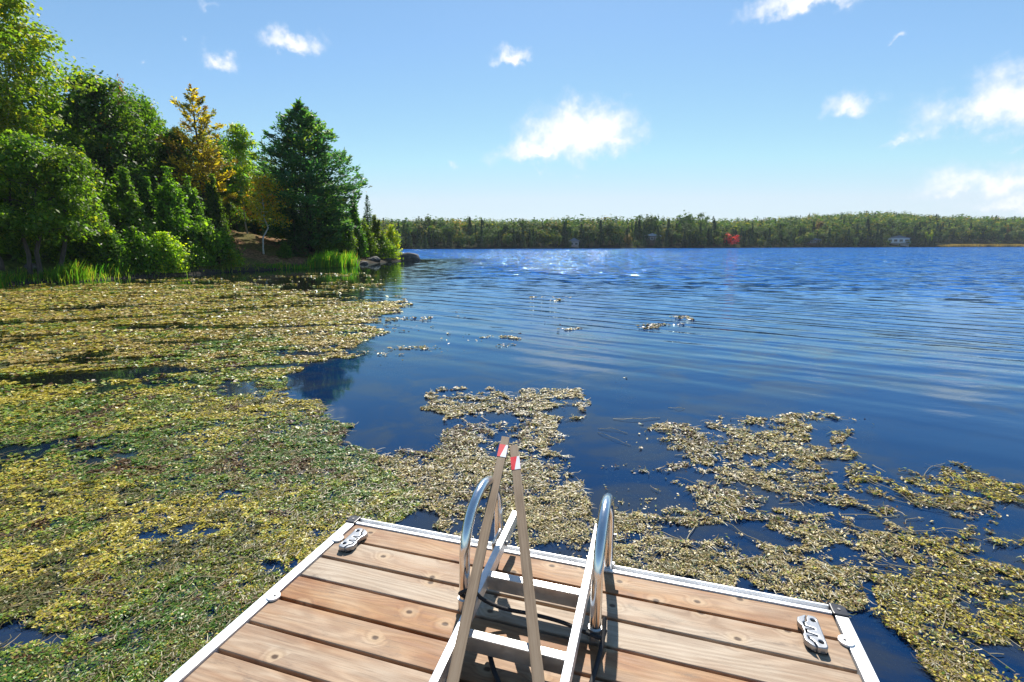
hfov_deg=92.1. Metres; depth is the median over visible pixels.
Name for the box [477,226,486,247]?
conifer tree
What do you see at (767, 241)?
conifer tree
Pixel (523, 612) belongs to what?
rope
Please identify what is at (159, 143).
maple tree
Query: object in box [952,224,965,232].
broadleaf tree
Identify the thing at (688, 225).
broadleaf tree
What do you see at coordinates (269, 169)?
maple tree
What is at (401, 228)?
broadleaf tree
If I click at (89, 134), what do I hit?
maple tree
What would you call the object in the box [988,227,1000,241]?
broadleaf tree
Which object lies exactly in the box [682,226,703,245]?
broadleaf tree
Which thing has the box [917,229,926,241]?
broadleaf tree
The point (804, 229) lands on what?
broadleaf tree
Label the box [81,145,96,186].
spruce tree
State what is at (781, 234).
broadleaf tree
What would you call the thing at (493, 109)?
sky
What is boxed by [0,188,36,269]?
maple tree
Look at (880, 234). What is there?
conifer tree
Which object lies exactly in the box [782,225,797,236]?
broadleaf tree
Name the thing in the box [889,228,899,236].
broadleaf tree
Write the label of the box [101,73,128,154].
maple tree
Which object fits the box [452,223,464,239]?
broadleaf tree
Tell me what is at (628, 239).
broadleaf tree
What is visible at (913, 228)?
broadleaf tree
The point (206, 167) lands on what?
pine tree
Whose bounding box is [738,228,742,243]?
conifer tree
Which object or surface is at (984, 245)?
marsh grass
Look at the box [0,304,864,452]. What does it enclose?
sunken weed
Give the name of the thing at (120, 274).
undergrowth
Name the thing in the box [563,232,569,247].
conifer tree
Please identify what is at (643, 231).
conifer tree
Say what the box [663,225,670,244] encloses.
conifer tree
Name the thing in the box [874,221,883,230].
broadleaf tree
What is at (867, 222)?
conifer tree
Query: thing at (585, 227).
broadleaf tree
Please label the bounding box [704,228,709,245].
conifer tree
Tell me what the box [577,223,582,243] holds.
conifer tree
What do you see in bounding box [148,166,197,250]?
cedar tree
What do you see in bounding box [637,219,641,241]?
conifer tree
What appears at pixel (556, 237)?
broadleaf tree
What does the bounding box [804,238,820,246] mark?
cottage
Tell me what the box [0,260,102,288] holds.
reeds
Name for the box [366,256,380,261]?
rock
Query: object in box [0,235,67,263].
bush
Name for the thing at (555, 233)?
broadleaf tree
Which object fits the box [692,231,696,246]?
conifer tree
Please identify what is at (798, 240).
broadleaf tree
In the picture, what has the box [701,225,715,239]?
broadleaf tree
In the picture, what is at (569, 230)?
broadleaf tree
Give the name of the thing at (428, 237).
conifer tree
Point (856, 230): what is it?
conifer tree
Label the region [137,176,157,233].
cedar tree
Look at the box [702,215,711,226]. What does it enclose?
bare tree
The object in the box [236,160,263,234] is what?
maple tree
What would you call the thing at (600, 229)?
conifer tree
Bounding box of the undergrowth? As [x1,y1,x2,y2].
[26,260,284,283]
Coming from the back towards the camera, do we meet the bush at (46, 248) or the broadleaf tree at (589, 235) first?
the broadleaf tree at (589, 235)
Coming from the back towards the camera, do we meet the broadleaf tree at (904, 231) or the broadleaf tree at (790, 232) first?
the broadleaf tree at (904, 231)
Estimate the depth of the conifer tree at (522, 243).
176.78 m
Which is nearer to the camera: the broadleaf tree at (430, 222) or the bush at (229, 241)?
the bush at (229, 241)
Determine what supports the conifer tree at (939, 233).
on the hill
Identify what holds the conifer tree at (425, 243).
on the hill
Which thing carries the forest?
on the hill
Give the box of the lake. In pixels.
[0,247,1023,681]
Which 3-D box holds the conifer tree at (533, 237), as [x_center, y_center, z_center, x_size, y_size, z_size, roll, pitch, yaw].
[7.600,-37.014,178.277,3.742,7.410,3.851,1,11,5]
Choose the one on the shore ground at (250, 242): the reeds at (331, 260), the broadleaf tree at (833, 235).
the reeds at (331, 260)
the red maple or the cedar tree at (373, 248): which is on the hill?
the red maple
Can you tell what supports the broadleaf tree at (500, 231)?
on the hill
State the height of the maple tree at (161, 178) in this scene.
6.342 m
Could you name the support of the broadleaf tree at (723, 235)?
on the hill
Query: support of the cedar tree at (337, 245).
on the shore ground at (250, 242)
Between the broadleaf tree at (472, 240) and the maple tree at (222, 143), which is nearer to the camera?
the maple tree at (222, 143)
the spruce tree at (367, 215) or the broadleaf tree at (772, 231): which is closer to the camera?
the spruce tree at (367, 215)
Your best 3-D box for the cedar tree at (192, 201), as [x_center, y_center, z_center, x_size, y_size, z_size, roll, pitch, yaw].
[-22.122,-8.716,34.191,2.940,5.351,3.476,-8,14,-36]
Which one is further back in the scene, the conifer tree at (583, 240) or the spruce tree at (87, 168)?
the conifer tree at (583, 240)
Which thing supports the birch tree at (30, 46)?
on the shore ground at (250, 242)
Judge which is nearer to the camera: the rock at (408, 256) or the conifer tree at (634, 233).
the rock at (408, 256)
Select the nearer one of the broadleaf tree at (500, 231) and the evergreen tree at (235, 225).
the evergreen tree at (235, 225)
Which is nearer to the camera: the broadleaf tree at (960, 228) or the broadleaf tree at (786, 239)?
the broadleaf tree at (786, 239)
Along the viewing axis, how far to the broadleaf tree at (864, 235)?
247.29 m
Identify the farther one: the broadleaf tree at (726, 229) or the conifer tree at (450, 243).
the broadleaf tree at (726, 229)
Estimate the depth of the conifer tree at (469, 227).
187.44 m
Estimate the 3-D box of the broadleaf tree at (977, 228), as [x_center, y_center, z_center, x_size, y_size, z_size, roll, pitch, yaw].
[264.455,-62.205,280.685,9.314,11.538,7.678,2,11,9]
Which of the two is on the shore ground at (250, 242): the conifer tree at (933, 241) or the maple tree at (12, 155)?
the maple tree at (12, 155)
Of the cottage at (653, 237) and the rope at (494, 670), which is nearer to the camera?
the rope at (494, 670)
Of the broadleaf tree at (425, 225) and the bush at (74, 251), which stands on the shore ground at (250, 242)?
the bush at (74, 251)
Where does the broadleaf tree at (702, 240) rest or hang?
on the hill
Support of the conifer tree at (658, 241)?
on the hill
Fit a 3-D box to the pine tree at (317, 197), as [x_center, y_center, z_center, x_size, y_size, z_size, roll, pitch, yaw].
[-17.308,-13.726,41.844,10.668,12.963,10.050,9,14,38]
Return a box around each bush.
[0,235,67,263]
[40,236,96,263]
[113,226,170,272]
[147,231,204,273]
[173,241,214,266]
[179,215,245,266]
[212,227,244,261]
[220,248,249,266]
[276,242,293,257]
[313,236,340,254]
[375,233,399,258]
[383,224,403,258]
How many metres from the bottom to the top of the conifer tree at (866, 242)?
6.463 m
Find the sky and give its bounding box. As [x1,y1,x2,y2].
[0,0,1023,224]
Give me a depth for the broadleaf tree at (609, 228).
191.47 m
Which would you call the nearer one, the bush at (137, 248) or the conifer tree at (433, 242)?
the bush at (137, 248)
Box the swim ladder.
[429,476,616,681]
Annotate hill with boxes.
[398,228,1023,248]
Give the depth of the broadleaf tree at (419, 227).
174.60 m
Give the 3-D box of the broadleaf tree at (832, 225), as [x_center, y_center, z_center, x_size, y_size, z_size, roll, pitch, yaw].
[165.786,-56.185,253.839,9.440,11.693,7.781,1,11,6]
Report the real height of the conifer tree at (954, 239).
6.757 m
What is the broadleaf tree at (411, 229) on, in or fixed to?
on the hill
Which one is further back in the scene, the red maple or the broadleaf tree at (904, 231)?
the broadleaf tree at (904, 231)
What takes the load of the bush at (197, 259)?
on the shore ground at (250, 242)
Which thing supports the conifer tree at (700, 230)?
on the hill
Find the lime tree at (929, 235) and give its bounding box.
[924,230,934,243]
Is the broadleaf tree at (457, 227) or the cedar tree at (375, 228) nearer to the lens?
the cedar tree at (375, 228)
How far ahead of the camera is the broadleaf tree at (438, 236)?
170.97 m
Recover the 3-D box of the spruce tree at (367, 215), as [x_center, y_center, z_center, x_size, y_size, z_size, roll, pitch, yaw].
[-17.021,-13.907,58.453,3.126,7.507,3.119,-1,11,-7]
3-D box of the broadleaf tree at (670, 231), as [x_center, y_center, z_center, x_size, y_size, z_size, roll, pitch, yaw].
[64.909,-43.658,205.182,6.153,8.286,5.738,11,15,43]
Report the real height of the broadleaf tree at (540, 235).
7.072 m
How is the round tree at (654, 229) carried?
on the hill
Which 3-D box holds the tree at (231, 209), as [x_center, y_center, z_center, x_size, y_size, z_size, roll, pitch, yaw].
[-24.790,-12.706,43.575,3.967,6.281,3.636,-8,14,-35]
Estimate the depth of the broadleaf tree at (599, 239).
187.40 m
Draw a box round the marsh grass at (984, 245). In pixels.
[926,244,1023,246]
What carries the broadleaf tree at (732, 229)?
on the hill
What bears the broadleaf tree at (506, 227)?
on the hill
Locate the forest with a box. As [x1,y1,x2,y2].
[360,210,1023,241]
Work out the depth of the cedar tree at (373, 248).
49.92 m
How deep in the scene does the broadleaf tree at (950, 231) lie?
274.41 m
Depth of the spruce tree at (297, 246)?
40.12 m
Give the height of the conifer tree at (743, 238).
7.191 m
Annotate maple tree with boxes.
[0,128,103,274]
[0,133,119,268]
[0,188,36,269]
[23,65,158,213]
[31,102,85,147]
[79,103,103,160]
[100,83,193,201]
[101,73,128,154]
[106,152,163,213]
[127,119,168,186]
[138,125,211,206]
[192,135,254,219]
[212,132,258,229]
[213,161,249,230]
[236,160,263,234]
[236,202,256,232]
[251,157,276,228]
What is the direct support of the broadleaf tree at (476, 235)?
on the hill
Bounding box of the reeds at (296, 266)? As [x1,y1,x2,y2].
[248,261,321,269]
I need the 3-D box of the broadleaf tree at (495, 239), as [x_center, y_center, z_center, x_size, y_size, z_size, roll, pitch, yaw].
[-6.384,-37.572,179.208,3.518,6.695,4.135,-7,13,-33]
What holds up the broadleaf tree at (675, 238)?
on the hill
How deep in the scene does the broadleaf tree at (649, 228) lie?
206.28 m
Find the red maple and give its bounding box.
[723,232,739,245]
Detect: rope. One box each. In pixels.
[458,588,606,639]
[488,656,500,681]
[589,617,606,681]
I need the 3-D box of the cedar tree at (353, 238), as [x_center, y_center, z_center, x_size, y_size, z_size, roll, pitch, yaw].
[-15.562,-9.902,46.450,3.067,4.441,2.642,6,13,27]
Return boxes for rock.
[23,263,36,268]
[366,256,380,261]
[399,252,420,260]
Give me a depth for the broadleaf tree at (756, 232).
232.28 m
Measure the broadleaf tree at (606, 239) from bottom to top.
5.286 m
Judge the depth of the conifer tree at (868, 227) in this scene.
248.69 m
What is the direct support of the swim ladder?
on the dock
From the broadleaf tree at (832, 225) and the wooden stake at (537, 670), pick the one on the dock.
the wooden stake at (537, 670)
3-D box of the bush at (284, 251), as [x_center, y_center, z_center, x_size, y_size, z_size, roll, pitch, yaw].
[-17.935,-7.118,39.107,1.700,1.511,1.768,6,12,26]
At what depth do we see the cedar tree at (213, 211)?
37.07 m
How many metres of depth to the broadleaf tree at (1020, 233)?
281.29 m
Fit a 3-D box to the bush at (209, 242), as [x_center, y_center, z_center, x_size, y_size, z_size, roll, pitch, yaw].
[-20.273,-6.445,32.992,4.128,3.873,3.970,-2,11,-11]
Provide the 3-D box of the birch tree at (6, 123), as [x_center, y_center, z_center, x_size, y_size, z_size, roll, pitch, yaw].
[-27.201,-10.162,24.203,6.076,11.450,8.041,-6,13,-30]
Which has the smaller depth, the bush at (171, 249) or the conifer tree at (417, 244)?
the bush at (171, 249)
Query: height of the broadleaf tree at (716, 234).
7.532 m
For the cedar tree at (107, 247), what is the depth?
26.98 m
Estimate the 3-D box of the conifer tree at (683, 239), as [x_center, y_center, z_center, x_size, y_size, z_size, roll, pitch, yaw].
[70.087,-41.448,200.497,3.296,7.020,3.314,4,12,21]
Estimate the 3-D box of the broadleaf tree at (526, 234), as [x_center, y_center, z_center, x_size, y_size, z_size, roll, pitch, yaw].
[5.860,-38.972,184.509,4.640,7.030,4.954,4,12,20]
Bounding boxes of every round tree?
[641,214,660,234]
[678,210,694,234]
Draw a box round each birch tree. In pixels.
[0,0,110,208]
[0,49,47,143]
[215,121,261,233]
[232,170,292,253]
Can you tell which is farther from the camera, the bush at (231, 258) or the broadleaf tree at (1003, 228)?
the broadleaf tree at (1003, 228)
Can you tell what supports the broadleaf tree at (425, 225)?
on the hill
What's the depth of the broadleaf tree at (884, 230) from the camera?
263.28 m
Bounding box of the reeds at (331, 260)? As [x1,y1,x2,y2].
[304,249,359,267]
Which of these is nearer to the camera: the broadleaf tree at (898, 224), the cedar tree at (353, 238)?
the cedar tree at (353, 238)
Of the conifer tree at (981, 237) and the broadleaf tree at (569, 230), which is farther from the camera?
the conifer tree at (981, 237)
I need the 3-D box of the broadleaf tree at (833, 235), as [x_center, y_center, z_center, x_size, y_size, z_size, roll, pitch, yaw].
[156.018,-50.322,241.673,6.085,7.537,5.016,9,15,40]
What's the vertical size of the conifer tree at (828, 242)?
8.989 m
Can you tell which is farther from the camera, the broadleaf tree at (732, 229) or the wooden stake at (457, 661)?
the broadleaf tree at (732, 229)
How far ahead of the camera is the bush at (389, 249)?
51.53 m
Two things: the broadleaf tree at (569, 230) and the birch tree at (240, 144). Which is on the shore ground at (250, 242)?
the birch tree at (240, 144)
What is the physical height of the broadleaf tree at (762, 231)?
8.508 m
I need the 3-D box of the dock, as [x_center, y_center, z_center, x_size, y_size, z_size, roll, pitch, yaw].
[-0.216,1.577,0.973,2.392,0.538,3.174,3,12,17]
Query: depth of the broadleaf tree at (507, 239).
173.92 m
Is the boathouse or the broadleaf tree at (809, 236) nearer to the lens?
the boathouse
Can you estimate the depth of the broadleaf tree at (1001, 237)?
275.74 m
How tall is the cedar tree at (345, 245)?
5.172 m
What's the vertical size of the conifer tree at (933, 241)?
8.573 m
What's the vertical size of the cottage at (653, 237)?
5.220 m
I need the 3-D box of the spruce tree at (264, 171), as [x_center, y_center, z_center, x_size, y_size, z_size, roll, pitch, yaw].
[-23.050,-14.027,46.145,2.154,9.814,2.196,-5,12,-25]
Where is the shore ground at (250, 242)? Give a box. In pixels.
[0,230,401,286]
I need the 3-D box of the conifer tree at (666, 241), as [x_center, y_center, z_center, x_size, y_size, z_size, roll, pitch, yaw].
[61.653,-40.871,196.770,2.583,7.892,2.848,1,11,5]
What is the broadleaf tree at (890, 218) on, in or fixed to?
on the hill
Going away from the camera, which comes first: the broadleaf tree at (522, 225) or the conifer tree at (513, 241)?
the conifer tree at (513, 241)
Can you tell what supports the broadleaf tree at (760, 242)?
on the hill
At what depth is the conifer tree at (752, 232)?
225.08 m
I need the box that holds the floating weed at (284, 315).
[0,273,1023,681]
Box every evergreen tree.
[232,221,241,231]
[245,221,261,234]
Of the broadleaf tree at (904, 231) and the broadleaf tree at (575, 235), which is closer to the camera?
the broadleaf tree at (575, 235)
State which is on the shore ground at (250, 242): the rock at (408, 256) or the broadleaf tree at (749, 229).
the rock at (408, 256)
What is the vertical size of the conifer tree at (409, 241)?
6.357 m
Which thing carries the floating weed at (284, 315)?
on the lake
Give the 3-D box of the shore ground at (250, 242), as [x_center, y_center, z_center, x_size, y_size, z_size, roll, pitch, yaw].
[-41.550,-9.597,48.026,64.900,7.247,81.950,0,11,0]
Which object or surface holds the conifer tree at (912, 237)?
on the hill
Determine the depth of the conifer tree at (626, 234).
192.53 m
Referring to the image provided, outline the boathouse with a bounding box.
[569,238,578,247]
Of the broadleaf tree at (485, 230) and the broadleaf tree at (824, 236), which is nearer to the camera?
the broadleaf tree at (485, 230)
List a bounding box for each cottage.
[645,233,659,245]
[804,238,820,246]
[889,235,910,246]
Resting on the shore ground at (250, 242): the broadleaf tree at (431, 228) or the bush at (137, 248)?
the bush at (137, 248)
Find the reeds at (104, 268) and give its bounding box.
[86,260,151,276]
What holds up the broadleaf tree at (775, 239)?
on the hill
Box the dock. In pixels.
[164,515,879,681]
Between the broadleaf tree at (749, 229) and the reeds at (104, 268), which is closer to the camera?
the reeds at (104, 268)
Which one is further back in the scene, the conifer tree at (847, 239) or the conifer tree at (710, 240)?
the conifer tree at (847, 239)
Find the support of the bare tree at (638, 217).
on the hill
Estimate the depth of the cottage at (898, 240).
254.17 m
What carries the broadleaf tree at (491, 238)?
on the hill
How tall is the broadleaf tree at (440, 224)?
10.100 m
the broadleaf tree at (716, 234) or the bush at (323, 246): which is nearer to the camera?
the bush at (323, 246)
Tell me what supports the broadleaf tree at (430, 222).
on the hill
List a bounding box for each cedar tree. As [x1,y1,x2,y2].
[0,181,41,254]
[70,181,129,266]
[94,177,121,239]
[107,166,164,261]
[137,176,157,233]
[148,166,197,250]
[175,176,216,234]
[200,173,233,240]
[324,215,351,253]
[333,208,354,255]
[344,212,360,255]
[348,199,368,257]
[361,218,388,257]
[371,214,385,252]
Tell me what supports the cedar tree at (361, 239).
on the shore ground at (250, 242)
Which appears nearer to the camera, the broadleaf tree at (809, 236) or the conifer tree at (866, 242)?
the broadleaf tree at (809, 236)
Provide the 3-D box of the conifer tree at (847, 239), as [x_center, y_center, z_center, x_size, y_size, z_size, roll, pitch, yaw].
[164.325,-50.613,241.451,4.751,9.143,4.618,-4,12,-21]
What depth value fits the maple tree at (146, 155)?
35.94 m
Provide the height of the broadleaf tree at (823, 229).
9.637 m
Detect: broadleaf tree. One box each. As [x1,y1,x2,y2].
[393,222,407,236]
[394,229,404,248]
[402,217,417,242]
[406,218,420,241]
[412,223,427,239]
[420,218,429,240]
[424,214,439,239]
[427,224,440,243]
[430,228,443,245]
[435,218,445,233]
[439,224,454,243]
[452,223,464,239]
[453,230,466,248]
[468,236,475,247]
[472,230,480,242]
[478,226,490,239]
[485,233,496,246]
[490,226,502,239]
[492,230,497,242]
[499,220,512,241]
[503,232,514,247]
[506,228,521,243]
[512,225,521,242]
[518,218,527,230]
[524,222,537,241]
[524,227,531,243]
[536,229,548,247]
[543,227,555,246]
[547,223,558,240]
[551,229,561,244]
[552,235,561,246]
[554,215,574,244]
[571,227,578,238]
[580,223,597,241]
[581,226,599,246]
[596,235,601,244]
[597,219,615,244]
[602,236,609,246]
[609,224,623,244]
[623,235,632,243]
[641,218,660,238]
[661,226,673,238]
[670,232,676,245]
[672,231,679,244]
[680,221,691,232]
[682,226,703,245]
[698,233,707,246]
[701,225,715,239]
[712,231,721,243]
[714,236,722,245]
[718,225,731,237]
[720,231,730,244]
[729,227,737,238]
[746,225,754,237]
[754,230,761,242]
[756,235,764,246]
[758,228,767,241]
[764,227,775,240]
[773,237,778,245]
[777,229,785,242]
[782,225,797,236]
[783,234,791,246]
[786,229,794,241]
[794,237,802,244]
[797,223,808,235]
[805,232,814,241]
[812,229,822,238]
[815,219,827,233]
[816,223,828,232]
[820,233,826,241]
[824,221,843,239]
[827,225,840,243]
[828,231,835,242]
[850,237,859,246]
[856,225,868,243]
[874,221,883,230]
[879,227,891,236]
[882,217,893,228]
[882,236,888,245]
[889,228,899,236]
[891,231,898,235]
[894,218,908,229]
[896,221,912,236]
[906,222,919,237]
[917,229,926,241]
[943,226,956,239]
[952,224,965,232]
[966,224,982,242]
[967,222,986,231]
[981,227,992,242]
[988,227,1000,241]
[993,230,1005,243]
[997,223,1007,237]
[1005,233,1010,240]
[1010,233,1018,241]
[1015,228,1023,240]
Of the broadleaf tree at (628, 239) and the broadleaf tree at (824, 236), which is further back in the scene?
the broadleaf tree at (824, 236)
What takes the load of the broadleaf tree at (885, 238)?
on the hill
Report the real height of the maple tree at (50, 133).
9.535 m
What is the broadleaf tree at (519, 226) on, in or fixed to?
on the hill
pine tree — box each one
[152,83,238,208]
[238,97,371,251]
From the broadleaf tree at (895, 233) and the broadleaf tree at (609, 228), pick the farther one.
the broadleaf tree at (895, 233)
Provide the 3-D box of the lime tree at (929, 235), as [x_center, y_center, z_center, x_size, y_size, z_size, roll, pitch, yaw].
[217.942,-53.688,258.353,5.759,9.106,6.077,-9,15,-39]
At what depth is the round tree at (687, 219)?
215.74 m
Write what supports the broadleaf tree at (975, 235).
on the hill
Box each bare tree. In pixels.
[631,215,642,229]
[693,212,706,226]
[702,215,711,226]
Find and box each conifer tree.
[405,230,412,247]
[413,231,421,248]
[422,232,429,248]
[427,228,431,244]
[431,231,436,247]
[449,234,452,246]
[465,216,473,237]
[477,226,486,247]
[496,231,500,246]
[511,228,516,246]
[520,231,526,246]
[526,229,532,245]
[529,229,537,246]
[560,221,568,245]
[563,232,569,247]
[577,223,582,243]
[579,229,587,247]
[594,220,605,244]
[623,227,631,245]
[631,220,638,242]
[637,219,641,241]
[639,224,645,242]
[640,233,646,245]
[644,228,649,244]
[653,228,662,246]
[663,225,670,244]
[663,229,668,246]
[680,231,687,245]
[686,234,691,247]
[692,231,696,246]
[695,223,703,245]
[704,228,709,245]
[707,229,712,245]
[711,222,719,244]
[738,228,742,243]
[740,231,745,245]
[748,226,754,242]
[764,231,771,247]
[824,228,831,245]
[832,233,839,246]
[843,228,850,245]
[849,224,860,244]
[863,218,872,241]
[864,223,872,243]
[864,235,868,246]
[873,228,879,246]
[878,228,882,244]
[910,225,918,244]
[925,237,931,246]
[931,231,935,245]
[936,227,942,241]
[948,230,956,241]
[977,228,984,241]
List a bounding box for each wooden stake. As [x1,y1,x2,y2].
[446,436,509,681]
[510,445,544,681]
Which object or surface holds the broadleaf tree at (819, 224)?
on the hill
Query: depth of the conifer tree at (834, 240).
234.96 m
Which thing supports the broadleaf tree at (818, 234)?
on the hill
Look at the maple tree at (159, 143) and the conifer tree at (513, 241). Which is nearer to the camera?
the maple tree at (159, 143)
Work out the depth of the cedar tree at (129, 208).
29.14 m
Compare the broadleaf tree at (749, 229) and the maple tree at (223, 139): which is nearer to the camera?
the maple tree at (223, 139)
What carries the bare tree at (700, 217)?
on the hill
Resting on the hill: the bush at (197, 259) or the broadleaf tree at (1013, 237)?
the broadleaf tree at (1013, 237)
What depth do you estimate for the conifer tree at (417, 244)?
164.75 m
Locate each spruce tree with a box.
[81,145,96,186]
[258,136,273,236]
[285,207,309,256]
[360,191,372,227]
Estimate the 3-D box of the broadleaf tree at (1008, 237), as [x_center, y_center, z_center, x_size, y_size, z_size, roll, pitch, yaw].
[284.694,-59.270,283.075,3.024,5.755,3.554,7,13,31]
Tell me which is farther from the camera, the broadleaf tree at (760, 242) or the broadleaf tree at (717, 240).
the broadleaf tree at (760, 242)
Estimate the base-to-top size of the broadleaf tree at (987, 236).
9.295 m
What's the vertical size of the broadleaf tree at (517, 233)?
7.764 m
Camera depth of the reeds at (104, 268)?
26.95 m
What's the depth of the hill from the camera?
203.59 m
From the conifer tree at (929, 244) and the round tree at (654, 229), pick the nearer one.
the round tree at (654, 229)
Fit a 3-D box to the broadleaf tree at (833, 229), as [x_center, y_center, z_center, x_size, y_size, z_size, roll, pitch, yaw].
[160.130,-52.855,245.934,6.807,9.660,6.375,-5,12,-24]
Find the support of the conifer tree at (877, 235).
on the hill
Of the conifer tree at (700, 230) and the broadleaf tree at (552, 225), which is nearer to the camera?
the broadleaf tree at (552, 225)
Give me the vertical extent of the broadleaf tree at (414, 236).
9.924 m
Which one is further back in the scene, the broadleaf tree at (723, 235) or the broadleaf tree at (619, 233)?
the broadleaf tree at (723, 235)
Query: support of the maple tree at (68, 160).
on the shore ground at (250, 242)
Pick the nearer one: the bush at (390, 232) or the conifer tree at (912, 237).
the bush at (390, 232)
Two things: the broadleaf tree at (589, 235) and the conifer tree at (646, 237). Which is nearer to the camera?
the broadleaf tree at (589, 235)
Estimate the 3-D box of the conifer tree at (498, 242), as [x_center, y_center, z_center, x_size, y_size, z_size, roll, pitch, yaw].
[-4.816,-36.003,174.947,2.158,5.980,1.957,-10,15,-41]
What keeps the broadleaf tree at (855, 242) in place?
on the hill
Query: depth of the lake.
6.80 m
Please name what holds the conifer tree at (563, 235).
on the hill
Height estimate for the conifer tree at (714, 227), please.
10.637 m
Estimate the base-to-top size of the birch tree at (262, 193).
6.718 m
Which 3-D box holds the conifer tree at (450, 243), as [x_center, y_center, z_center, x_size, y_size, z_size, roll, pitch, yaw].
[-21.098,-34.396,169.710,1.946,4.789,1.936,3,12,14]
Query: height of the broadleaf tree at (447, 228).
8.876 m
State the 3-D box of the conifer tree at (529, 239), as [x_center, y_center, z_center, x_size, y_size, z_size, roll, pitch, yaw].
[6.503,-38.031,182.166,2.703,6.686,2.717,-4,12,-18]
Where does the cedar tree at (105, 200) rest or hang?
on the shore ground at (250, 242)
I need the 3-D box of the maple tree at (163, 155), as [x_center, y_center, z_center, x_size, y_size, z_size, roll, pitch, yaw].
[-26.055,-12.373,38.412,5.954,8.371,5.075,0,11,-1]
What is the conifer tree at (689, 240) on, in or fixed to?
on the hill
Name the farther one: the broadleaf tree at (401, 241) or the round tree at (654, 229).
the round tree at (654, 229)
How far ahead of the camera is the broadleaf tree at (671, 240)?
200.99 m
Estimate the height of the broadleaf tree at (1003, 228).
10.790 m
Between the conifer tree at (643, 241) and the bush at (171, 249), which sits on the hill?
the conifer tree at (643, 241)
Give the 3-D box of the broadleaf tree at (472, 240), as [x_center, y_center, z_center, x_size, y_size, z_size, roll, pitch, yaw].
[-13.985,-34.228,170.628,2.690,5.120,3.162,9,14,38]
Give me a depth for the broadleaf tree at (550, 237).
180.36 m
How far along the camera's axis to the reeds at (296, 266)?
36.94 m
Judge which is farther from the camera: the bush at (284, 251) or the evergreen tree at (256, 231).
the evergreen tree at (256, 231)
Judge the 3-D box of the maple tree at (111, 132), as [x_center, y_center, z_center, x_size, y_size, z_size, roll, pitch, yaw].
[-27.365,-12.381,33.543,7.352,10.851,8.626,0,11,1]
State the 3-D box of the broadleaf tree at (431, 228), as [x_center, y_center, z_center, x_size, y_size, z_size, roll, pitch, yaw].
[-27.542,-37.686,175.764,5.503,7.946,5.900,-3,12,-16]
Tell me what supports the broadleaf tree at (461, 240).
on the hill
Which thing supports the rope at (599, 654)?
on the dock

